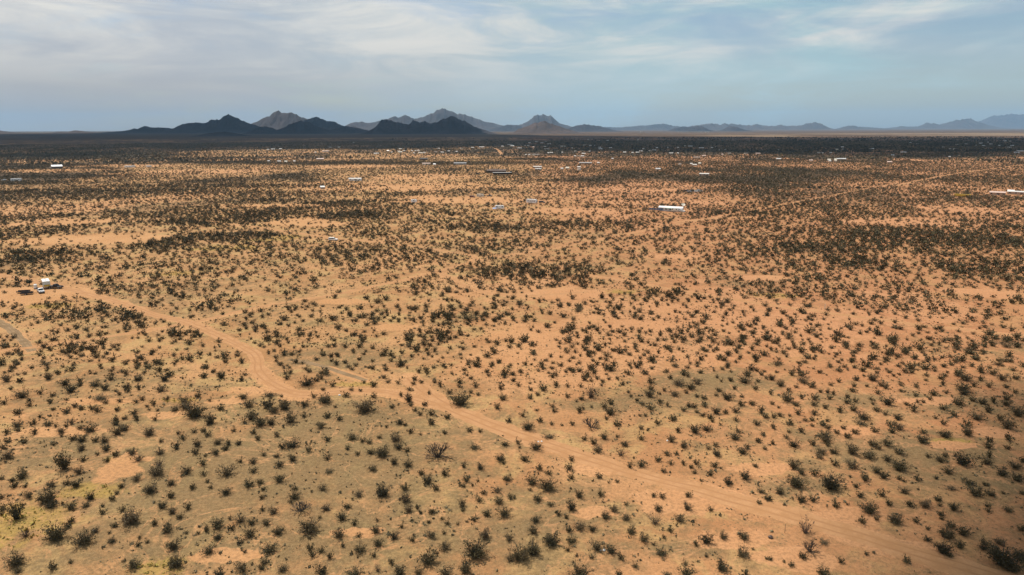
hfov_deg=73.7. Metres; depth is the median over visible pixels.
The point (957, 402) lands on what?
desert shrub
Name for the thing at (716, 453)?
desert shrub
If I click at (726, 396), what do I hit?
desert shrub
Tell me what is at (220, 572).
desert shrub
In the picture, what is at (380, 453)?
desert shrub
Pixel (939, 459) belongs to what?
desert shrub
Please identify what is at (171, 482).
desert shrub
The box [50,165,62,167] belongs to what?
barn
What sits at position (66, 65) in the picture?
sky
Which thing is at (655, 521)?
desert shrub
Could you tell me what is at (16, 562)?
desert shrub
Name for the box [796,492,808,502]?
desert shrub
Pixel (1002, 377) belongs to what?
desert shrub
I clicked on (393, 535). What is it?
desert shrub
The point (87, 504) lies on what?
desert shrub
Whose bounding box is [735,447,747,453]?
desert shrub
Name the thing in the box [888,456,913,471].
desert shrub
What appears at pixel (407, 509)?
desert shrub
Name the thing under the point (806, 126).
hills
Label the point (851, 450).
desert shrub
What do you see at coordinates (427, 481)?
desert shrub
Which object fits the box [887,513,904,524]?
desert shrub
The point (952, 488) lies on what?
desert shrub
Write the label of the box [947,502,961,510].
desert shrub
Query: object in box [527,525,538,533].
desert shrub
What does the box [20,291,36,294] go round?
flat trailer
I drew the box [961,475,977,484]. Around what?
desert shrub
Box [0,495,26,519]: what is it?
desert shrub
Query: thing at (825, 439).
desert shrub
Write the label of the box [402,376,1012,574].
dirt road
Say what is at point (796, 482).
desert shrub
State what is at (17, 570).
desert shrub
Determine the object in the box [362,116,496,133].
mountain
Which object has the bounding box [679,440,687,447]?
desert shrub
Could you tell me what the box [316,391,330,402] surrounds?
desert shrub
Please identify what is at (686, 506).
desert shrub
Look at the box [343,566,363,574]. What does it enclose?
desert shrub
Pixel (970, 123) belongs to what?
mountain
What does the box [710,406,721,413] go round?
desert shrub
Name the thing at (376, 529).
desert shrub
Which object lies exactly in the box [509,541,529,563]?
desert shrub
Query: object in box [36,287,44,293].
pickup truck
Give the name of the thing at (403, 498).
desert shrub
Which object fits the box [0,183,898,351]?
dirt road
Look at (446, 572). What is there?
desert shrub
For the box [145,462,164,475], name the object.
desert shrub
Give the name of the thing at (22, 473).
desert shrub
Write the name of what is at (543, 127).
hills
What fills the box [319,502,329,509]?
desert shrub
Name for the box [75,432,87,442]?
desert shrub
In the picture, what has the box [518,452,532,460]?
desert shrub
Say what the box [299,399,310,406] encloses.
desert shrub
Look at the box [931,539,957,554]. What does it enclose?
desert shrub
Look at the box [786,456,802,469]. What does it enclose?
desert shrub
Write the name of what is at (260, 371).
dirt road
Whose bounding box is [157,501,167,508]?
desert shrub
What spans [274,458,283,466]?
desert shrub
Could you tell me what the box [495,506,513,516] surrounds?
desert shrub
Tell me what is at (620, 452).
desert shrub
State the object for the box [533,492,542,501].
desert shrub
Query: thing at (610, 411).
desert shrub
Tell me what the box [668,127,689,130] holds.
hills
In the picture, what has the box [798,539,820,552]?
bare shrub
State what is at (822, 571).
desert shrub
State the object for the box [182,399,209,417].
desert shrub
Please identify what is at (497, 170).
house
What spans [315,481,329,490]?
desert shrub
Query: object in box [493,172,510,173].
carport
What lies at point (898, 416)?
desert shrub
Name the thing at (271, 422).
desert shrub
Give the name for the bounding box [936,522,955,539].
desert shrub
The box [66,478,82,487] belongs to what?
desert shrub
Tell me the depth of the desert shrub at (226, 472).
125.61 m
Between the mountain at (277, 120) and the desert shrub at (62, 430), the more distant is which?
the mountain at (277, 120)
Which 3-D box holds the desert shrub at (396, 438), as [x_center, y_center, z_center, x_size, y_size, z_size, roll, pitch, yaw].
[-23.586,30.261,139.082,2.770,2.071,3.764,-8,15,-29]
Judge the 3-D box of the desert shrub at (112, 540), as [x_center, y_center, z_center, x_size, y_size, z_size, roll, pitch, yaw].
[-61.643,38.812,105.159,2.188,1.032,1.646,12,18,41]
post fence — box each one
[2,214,75,235]
[81,215,194,235]
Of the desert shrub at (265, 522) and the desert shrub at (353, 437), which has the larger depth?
the desert shrub at (353, 437)
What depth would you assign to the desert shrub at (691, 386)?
166.13 m
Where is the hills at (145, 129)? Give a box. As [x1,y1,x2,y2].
[102,126,172,132]
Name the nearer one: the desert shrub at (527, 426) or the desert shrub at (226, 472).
the desert shrub at (226, 472)
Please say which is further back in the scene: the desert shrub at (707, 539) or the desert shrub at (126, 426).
the desert shrub at (126, 426)
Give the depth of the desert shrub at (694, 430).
142.29 m
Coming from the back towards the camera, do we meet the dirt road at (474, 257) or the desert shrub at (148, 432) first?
the dirt road at (474, 257)
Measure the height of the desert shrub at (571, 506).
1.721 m
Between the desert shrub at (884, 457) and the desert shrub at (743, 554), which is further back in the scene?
the desert shrub at (884, 457)
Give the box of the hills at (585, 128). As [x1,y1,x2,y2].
[569,124,624,131]
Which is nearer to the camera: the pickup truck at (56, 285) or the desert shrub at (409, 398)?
the desert shrub at (409, 398)
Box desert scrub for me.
[0,139,1023,574]
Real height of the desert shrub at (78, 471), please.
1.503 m
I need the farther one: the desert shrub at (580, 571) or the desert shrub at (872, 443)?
the desert shrub at (872, 443)
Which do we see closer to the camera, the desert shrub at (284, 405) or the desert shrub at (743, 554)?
the desert shrub at (743, 554)
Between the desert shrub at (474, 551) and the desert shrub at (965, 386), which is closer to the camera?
the desert shrub at (474, 551)
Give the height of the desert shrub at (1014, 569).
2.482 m
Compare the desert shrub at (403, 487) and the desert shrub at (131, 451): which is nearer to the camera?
the desert shrub at (403, 487)
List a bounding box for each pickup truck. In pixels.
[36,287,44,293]
[48,283,63,288]
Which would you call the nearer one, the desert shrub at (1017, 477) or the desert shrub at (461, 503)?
the desert shrub at (461, 503)
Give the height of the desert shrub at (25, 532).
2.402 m
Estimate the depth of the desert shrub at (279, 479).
123.33 m
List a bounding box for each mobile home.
[348,178,361,180]
[659,206,683,211]
[990,191,1005,195]
[1007,190,1023,194]
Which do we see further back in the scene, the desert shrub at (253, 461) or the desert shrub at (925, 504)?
the desert shrub at (253, 461)
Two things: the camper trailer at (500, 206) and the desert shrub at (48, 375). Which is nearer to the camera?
the desert shrub at (48, 375)
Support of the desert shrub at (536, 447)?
on the ground at (368, 504)
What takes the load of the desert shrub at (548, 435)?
on the ground at (368, 504)
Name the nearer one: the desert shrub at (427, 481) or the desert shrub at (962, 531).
the desert shrub at (962, 531)
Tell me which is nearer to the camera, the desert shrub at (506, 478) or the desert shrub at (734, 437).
the desert shrub at (506, 478)
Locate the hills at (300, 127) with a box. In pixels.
[243,120,353,133]
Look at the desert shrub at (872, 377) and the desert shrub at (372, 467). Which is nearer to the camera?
the desert shrub at (372, 467)
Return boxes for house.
[454,162,466,164]
[487,169,505,172]
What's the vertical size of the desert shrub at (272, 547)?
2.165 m
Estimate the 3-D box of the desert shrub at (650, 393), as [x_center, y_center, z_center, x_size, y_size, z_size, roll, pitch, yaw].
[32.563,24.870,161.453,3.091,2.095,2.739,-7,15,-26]
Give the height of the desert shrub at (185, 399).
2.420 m
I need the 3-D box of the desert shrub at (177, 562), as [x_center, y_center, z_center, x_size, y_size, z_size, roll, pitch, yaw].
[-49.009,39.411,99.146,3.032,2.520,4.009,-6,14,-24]
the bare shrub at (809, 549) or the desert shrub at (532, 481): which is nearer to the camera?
the bare shrub at (809, 549)
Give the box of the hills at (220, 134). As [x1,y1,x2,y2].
[188,132,250,136]
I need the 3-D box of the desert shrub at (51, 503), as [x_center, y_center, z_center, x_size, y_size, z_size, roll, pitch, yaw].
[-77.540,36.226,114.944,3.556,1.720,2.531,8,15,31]
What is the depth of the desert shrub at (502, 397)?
160.13 m
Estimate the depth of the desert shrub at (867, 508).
112.69 m
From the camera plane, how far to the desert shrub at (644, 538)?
105.12 m
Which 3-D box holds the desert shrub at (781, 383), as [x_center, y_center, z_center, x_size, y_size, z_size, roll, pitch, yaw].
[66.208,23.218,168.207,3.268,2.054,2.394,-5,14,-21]
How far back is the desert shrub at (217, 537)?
105.92 m
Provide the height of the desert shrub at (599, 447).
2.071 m
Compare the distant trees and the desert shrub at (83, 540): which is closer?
the desert shrub at (83, 540)
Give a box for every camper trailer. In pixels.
[41,278,50,288]
[495,205,505,208]
[526,199,536,202]
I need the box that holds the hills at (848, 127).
[837,126,884,129]
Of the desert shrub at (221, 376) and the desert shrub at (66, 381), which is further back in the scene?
the desert shrub at (221, 376)
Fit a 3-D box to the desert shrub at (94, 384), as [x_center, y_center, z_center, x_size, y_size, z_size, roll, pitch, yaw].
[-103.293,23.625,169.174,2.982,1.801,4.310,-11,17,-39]
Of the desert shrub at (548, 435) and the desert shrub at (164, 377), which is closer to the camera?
the desert shrub at (548, 435)
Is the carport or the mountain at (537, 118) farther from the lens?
the mountain at (537, 118)
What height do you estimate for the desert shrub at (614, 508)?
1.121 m
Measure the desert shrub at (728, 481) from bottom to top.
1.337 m
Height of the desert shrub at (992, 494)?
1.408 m
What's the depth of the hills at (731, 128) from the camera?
12506.93 m
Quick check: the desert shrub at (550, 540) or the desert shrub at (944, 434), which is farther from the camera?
the desert shrub at (944, 434)
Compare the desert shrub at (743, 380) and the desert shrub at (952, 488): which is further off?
the desert shrub at (743, 380)
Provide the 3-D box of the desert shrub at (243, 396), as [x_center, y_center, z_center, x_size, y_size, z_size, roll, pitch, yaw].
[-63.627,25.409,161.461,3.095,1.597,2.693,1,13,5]
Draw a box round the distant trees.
[390,136,1023,153]
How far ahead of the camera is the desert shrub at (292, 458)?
130.97 m
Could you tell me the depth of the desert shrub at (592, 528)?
107.88 m
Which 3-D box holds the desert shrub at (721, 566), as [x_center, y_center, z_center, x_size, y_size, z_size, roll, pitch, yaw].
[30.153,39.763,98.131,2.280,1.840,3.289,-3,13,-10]
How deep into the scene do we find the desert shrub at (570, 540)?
104.97 m
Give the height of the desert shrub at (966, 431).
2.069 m
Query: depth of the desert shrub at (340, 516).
111.04 m
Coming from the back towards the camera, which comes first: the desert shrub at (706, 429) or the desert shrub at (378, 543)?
the desert shrub at (706, 429)
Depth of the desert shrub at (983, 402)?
156.76 m
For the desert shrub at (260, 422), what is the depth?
146.29 m
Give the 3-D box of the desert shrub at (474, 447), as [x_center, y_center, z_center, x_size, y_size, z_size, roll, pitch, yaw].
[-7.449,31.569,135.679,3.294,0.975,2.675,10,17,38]
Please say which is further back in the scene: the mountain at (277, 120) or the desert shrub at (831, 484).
the mountain at (277, 120)
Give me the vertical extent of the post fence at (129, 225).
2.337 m
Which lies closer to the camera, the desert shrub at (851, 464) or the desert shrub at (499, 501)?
the desert shrub at (499, 501)
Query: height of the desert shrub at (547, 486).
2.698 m
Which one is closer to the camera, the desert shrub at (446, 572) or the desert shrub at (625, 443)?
the desert shrub at (446, 572)
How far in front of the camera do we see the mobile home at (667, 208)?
522.10 m
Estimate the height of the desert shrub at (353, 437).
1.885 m
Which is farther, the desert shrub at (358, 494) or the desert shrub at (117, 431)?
the desert shrub at (117, 431)
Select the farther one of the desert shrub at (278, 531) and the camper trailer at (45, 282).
the camper trailer at (45, 282)
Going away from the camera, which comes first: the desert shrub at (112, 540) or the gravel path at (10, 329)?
the desert shrub at (112, 540)
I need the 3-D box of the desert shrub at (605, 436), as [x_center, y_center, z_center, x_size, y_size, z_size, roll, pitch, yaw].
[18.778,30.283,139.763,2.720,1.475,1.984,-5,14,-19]
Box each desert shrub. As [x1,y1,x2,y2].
[0,373,14,381]
[0,447,15,459]
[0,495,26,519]
[0,547,31,567]
[10,418,23,426]
[11,385,34,397]
[12,566,22,573]
[14,467,28,479]
[18,523,35,537]
[22,490,32,497]
[34,485,56,502]
[38,520,72,541]
[42,496,59,508]
[43,372,53,379]
[45,477,57,487]
[46,559,58,569]
[52,447,73,469]
[54,426,65,432]
[57,378,70,384]
[61,500,78,509]
[64,383,77,392]
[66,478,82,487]
[67,526,98,547]
[73,466,83,474]
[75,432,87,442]
[76,443,87,450]
[79,501,91,507]
[80,419,98,432]
[84,490,94,499]
[89,378,101,386]
[93,393,106,400]
[98,436,108,442]
[99,383,109,389]
[100,442,111,449]
[106,535,116,542]
[107,424,123,434]
[111,419,121,424]
[117,505,143,527]
[120,423,131,430]
[121,382,131,388]
[122,555,143,568]
[124,446,138,454]
[129,455,144,460]
[130,472,142,481]
[134,372,142,380]
[141,426,155,435]
[141,479,158,494]
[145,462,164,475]
[153,447,164,454]
[153,457,165,465]
[154,383,167,391]
[157,374,168,380]
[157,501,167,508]
[159,520,173,533]
[163,537,181,550]
[165,479,175,485]
[166,504,177,513]
[166,551,186,568]
[169,403,180,411]
[178,395,189,402]
[178,401,190,408]
[178,465,192,475]
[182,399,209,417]
[199,543,216,555]
[201,412,218,423]
[208,517,225,529]
[210,437,223,444]
[210,447,218,453]
[211,531,222,541]
[212,564,226,574]
[215,463,240,475]
[216,370,226,378]
[217,486,232,495]
[231,513,245,522]
[232,561,248,572]
[236,393,248,398]
[240,526,260,538]
[241,396,257,406]
[241,476,254,486]
[244,409,258,419]
[246,518,257,524]
[248,456,257,462]
[251,410,270,426]
[259,396,274,408]
[259,517,273,525]
[259,541,279,552]
[260,557,268,564]
[263,391,278,397]
[266,402,281,413]
[266,417,274,424]
[267,506,280,513]
[270,472,287,481]
[270,525,286,534]
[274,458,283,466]
[276,398,290,409]
[276,563,289,571]
[282,410,298,422]
[282,434,300,448]
[287,453,296,460]
[287,489,301,499]
[295,375,314,385]
[296,516,321,533]
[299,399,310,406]
[312,562,330,574]
[314,421,328,427]
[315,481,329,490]
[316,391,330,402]
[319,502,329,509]
[330,527,346,537]
[334,510,348,520]
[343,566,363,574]
[346,430,359,439]
[350,395,378,412]
[353,541,367,554]
[354,488,363,497]
[365,446,376,453]
[367,524,381,533]
[368,464,377,470]
[371,538,386,546]
[373,481,390,496]
[374,445,389,458]
[388,530,401,539]
[390,430,403,441]
[390,456,397,463]
[391,442,402,448]
[391,562,407,574]
[394,418,405,423]
[398,482,411,489]
[400,490,412,502]
[402,456,412,467]
[404,504,414,512]
[405,392,412,401]
[412,568,423,574]
[414,544,439,565]
[422,472,434,484]
[424,530,436,537]
[435,563,455,574]
[438,539,452,549]
[446,388,472,404]
[457,497,466,506]
[458,557,471,573]
[460,536,491,560]
[467,441,481,450]
[476,461,484,469]
[478,527,489,539]
[491,485,501,491]
[493,453,504,460]
[493,494,503,503]
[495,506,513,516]
[498,392,507,399]
[502,474,511,480]
[503,533,514,540]
[504,553,516,560]
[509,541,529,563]
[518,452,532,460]
[520,419,534,429]
[523,472,538,484]
[525,537,541,554]
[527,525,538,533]
[529,440,543,449]
[530,514,541,522]
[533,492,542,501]
[538,476,558,491]
[539,382,547,390]
[541,433,555,438]
[542,530,561,546]
[565,498,576,509]
[565,559,595,574]
[566,533,577,544]
[573,488,584,497]
[574,520,586,530]
[580,379,599,397]
[586,524,597,530]
[587,538,603,550]
[592,444,602,451]
[598,432,607,438]
[601,509,611,518]
[603,406,617,414]
[603,543,620,553]
[607,502,619,511]
[614,447,629,455]
[618,513,631,520]
[619,441,629,446]
[625,524,635,534]
[637,460,647,466]
[639,527,650,542]
[643,389,656,396]
[644,511,664,525]
[653,503,662,510]
[654,546,667,556]
[665,432,675,441]
[667,388,679,396]
[672,377,684,385]
[673,512,686,521]
[675,563,697,574]
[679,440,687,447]
[683,500,693,509]
[685,381,696,388]
[689,423,701,433]
[692,378,706,383]
[698,531,715,543]
[699,421,714,430]
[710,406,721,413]
[712,448,720,456]
[714,556,731,572]
[719,390,735,399]
[719,529,728,538]
[724,475,732,484]
[728,432,742,439]
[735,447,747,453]
[735,543,751,558]
[737,372,752,383]
[737,528,750,539]
[739,470,749,479]
[768,373,775,379]
[774,486,784,493]
[776,379,784,385]
[777,390,794,401]
[783,471,813,487]
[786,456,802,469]
[787,437,801,447]
[795,468,806,473]
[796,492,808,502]
[797,375,809,383]
[814,467,848,489]
[816,444,827,453]
[816,561,832,574]
[817,429,832,437]
[818,433,832,442]
[819,538,829,545]
[828,446,839,453]
[843,458,862,467]
[844,441,860,453]
[853,417,867,425]
[856,410,872,419]
[857,498,881,513]
[859,449,876,459]
[860,470,868,480]
[867,372,880,380]
[867,436,880,446]
[867,464,882,473]
[876,471,889,478]
[879,395,895,404]
[880,452,893,460]
[882,437,894,445]
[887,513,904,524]
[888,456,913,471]
[892,413,904,418]
[892,421,905,428]
[892,443,907,454]
[897,486,912,493]
[916,432,929,442]
[917,498,931,508]
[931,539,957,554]
[933,452,950,462]
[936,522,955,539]
[937,428,953,438]
[939,465,956,473]
[945,519,956,527]
[946,484,960,490]
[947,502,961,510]
[950,449,978,466]
[951,378,972,390]
[952,396,965,405]
[952,523,973,535]
[953,369,977,380]
[954,537,967,548]
[955,388,974,394]
[961,424,973,435]
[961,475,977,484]
[961,484,992,496]
[966,410,986,420]
[977,397,989,404]
[977,541,1023,569]
[977,542,988,550]
[980,454,993,463]
[981,440,994,448]
[983,488,996,497]
[988,542,1001,554]
[991,536,1006,545]
[994,372,1010,380]
[994,556,1023,573]
[996,415,1018,428]
[996,464,1009,476]
[1001,398,1015,405]
[1004,456,1023,469]
[1007,404,1023,415]
[1008,468,1023,481]
[1009,545,1023,559]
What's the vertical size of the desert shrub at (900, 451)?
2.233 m
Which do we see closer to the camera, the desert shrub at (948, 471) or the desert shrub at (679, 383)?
the desert shrub at (948, 471)
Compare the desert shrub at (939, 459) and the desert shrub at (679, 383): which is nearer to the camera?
the desert shrub at (939, 459)
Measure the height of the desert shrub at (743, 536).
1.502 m
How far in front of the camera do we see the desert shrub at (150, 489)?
119.56 m
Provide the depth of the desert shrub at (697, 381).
169.81 m
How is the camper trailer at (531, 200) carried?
on the ground at (368, 504)
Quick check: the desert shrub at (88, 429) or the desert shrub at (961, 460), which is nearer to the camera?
the desert shrub at (961, 460)
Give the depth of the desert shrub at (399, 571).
97.09 m
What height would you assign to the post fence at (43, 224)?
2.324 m
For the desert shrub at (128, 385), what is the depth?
167.59 m
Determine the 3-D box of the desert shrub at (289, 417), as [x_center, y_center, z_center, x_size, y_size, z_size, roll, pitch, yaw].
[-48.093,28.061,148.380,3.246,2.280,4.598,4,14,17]
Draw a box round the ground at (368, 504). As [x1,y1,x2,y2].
[0,128,1023,574]
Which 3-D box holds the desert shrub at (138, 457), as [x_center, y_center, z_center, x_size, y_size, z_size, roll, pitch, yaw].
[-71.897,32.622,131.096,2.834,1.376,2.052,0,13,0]
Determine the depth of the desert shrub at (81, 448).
135.37 m
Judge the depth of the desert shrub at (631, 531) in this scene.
107.29 m
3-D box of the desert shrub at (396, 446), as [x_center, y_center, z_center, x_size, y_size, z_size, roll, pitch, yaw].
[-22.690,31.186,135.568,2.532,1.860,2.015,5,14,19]
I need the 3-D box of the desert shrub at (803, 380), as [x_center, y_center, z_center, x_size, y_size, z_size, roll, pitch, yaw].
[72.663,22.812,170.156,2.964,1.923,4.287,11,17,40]
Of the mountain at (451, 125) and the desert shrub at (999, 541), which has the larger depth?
the mountain at (451, 125)
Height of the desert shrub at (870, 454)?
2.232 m
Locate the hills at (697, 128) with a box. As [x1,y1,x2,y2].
[680,125,712,130]
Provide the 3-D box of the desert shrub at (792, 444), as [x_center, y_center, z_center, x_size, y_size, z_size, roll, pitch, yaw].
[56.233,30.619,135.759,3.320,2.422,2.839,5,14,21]
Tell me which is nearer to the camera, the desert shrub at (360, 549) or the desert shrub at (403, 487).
the desert shrub at (360, 549)
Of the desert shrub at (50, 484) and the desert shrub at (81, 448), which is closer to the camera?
the desert shrub at (50, 484)
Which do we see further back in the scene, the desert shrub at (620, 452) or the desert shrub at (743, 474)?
the desert shrub at (620, 452)
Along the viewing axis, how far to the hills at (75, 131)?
13060.92 m
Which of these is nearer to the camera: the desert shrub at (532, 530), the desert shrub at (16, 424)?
the desert shrub at (532, 530)
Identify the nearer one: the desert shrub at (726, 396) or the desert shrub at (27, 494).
the desert shrub at (27, 494)
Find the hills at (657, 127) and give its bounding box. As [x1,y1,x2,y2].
[604,124,685,129]
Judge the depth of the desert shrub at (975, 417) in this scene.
148.47 m
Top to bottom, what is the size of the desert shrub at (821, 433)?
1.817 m
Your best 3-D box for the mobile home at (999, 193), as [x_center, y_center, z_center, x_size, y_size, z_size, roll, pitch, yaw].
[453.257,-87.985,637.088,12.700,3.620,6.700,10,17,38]
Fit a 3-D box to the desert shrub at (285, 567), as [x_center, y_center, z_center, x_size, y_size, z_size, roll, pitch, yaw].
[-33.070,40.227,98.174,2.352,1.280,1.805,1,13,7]
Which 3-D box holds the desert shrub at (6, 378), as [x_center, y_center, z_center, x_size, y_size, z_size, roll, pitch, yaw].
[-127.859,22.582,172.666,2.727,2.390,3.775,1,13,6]
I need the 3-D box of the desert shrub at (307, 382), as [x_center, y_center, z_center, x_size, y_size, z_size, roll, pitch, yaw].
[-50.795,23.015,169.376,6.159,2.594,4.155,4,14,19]
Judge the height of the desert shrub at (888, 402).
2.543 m
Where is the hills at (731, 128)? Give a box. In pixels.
[719,126,749,130]
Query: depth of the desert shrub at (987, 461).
128.77 m
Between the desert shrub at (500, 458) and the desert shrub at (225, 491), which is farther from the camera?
the desert shrub at (500, 458)
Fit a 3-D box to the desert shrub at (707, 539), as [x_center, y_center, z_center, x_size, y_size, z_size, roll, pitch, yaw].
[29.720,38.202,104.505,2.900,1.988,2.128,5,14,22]
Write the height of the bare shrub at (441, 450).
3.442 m
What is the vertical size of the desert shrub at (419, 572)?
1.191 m
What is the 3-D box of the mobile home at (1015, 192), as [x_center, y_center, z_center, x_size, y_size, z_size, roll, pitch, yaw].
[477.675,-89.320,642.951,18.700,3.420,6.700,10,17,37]
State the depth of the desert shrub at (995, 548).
101.73 m
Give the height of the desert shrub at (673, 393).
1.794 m
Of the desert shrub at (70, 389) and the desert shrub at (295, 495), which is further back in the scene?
the desert shrub at (70, 389)
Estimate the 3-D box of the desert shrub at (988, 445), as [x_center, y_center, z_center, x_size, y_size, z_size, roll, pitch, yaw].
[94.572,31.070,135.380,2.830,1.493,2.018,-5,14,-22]
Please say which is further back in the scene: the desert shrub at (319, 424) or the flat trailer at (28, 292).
the flat trailer at (28, 292)
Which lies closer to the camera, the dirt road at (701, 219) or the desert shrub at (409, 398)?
the desert shrub at (409, 398)
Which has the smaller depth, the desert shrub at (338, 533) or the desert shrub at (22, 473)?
the desert shrub at (338, 533)
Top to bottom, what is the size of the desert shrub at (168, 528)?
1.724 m
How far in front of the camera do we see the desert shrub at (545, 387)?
165.61 m
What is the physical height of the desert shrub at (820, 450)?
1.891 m
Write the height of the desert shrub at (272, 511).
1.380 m
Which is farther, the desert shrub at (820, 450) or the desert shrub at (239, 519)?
the desert shrub at (820, 450)
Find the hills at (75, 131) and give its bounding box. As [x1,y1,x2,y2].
[0,130,101,132]
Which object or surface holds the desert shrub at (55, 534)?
on the ground at (368, 504)
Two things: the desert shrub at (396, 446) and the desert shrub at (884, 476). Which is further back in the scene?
the desert shrub at (396, 446)
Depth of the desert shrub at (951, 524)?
108.43 m
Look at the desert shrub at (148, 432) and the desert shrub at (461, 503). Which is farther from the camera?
the desert shrub at (148, 432)
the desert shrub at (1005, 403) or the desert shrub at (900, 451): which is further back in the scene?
the desert shrub at (1005, 403)
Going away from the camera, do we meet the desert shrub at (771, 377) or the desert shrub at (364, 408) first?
the desert shrub at (364, 408)
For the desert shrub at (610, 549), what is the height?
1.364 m
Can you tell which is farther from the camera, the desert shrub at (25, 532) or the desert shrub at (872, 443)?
the desert shrub at (872, 443)
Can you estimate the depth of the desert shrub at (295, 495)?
117.46 m
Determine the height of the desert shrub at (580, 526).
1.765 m
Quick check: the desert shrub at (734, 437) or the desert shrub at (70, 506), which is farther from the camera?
the desert shrub at (734, 437)
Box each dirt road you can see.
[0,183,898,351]
[0,275,55,283]
[51,284,440,407]
[128,219,477,262]
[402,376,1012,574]
[438,273,588,295]
[577,273,1023,336]
[677,217,753,222]
[896,164,1023,185]
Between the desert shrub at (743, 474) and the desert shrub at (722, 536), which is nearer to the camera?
the desert shrub at (722, 536)
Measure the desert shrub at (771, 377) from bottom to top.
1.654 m
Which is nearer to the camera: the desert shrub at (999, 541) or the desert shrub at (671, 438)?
the desert shrub at (999, 541)
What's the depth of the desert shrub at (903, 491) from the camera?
118.75 m
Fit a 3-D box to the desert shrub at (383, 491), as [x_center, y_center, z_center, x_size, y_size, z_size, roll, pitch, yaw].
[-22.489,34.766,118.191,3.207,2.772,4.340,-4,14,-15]
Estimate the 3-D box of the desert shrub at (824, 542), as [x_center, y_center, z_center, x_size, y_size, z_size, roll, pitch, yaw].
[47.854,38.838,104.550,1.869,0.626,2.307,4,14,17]
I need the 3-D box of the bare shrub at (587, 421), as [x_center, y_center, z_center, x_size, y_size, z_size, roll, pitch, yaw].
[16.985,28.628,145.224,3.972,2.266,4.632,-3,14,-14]
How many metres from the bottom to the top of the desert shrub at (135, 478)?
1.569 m
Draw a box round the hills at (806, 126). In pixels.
[689,122,838,129]
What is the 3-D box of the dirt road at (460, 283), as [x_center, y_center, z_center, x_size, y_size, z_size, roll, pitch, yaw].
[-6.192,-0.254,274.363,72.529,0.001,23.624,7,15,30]
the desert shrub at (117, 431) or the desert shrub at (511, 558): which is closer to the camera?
the desert shrub at (511, 558)
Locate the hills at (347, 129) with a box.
[332,126,368,132]
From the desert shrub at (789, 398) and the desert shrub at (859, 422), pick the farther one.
the desert shrub at (789, 398)
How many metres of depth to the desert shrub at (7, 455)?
132.11 m
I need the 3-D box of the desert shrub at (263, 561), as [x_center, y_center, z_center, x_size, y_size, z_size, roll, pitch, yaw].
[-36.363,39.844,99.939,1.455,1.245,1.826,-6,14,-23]
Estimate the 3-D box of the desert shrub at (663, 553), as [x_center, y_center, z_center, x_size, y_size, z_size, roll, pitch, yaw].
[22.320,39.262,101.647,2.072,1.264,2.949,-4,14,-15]
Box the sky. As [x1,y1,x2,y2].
[0,0,1023,130]
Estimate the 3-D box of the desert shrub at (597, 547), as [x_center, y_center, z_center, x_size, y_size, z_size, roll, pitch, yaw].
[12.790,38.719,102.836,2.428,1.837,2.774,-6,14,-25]
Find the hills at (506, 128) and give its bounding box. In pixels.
[487,125,522,131]
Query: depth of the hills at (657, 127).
20275.25 m
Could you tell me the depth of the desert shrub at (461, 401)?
157.06 m
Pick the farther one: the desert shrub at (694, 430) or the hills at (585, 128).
the hills at (585, 128)
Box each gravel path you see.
[0,318,36,351]
[286,358,367,380]
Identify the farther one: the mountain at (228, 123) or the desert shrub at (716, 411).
the mountain at (228, 123)
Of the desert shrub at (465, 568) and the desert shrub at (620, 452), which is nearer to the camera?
the desert shrub at (465, 568)
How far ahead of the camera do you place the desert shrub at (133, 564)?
99.04 m
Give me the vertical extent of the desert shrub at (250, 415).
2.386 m
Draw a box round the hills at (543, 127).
[508,121,584,133]
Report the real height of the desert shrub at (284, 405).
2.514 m
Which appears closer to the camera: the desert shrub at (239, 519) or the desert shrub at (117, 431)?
the desert shrub at (239, 519)
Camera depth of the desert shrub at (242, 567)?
98.27 m
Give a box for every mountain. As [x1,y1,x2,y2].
[156,114,258,132]
[252,110,306,129]
[303,117,342,129]
[346,108,503,129]
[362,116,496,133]
[519,114,570,128]
[885,118,1011,128]
[979,114,1023,127]
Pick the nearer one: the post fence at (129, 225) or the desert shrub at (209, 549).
the desert shrub at (209, 549)
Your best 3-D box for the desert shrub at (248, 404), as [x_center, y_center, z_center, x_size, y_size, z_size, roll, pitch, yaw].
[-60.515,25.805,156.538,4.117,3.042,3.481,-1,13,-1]
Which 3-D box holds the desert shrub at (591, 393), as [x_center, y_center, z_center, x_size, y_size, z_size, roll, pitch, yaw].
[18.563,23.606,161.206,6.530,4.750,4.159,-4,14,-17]
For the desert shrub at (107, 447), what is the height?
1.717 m
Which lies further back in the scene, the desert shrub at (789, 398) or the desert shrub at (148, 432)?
the desert shrub at (789, 398)
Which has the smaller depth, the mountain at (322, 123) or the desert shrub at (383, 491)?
the desert shrub at (383, 491)
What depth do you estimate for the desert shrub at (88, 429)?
143.70 m
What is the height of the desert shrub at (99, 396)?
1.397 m
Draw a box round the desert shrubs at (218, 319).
[0,241,1023,574]
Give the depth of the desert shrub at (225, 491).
119.00 m
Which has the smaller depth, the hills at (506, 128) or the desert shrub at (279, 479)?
the desert shrub at (279, 479)
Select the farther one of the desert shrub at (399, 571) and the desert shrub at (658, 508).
the desert shrub at (658, 508)
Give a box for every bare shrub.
[289,501,311,514]
[423,442,451,458]
[582,418,598,428]
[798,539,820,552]
[799,514,814,533]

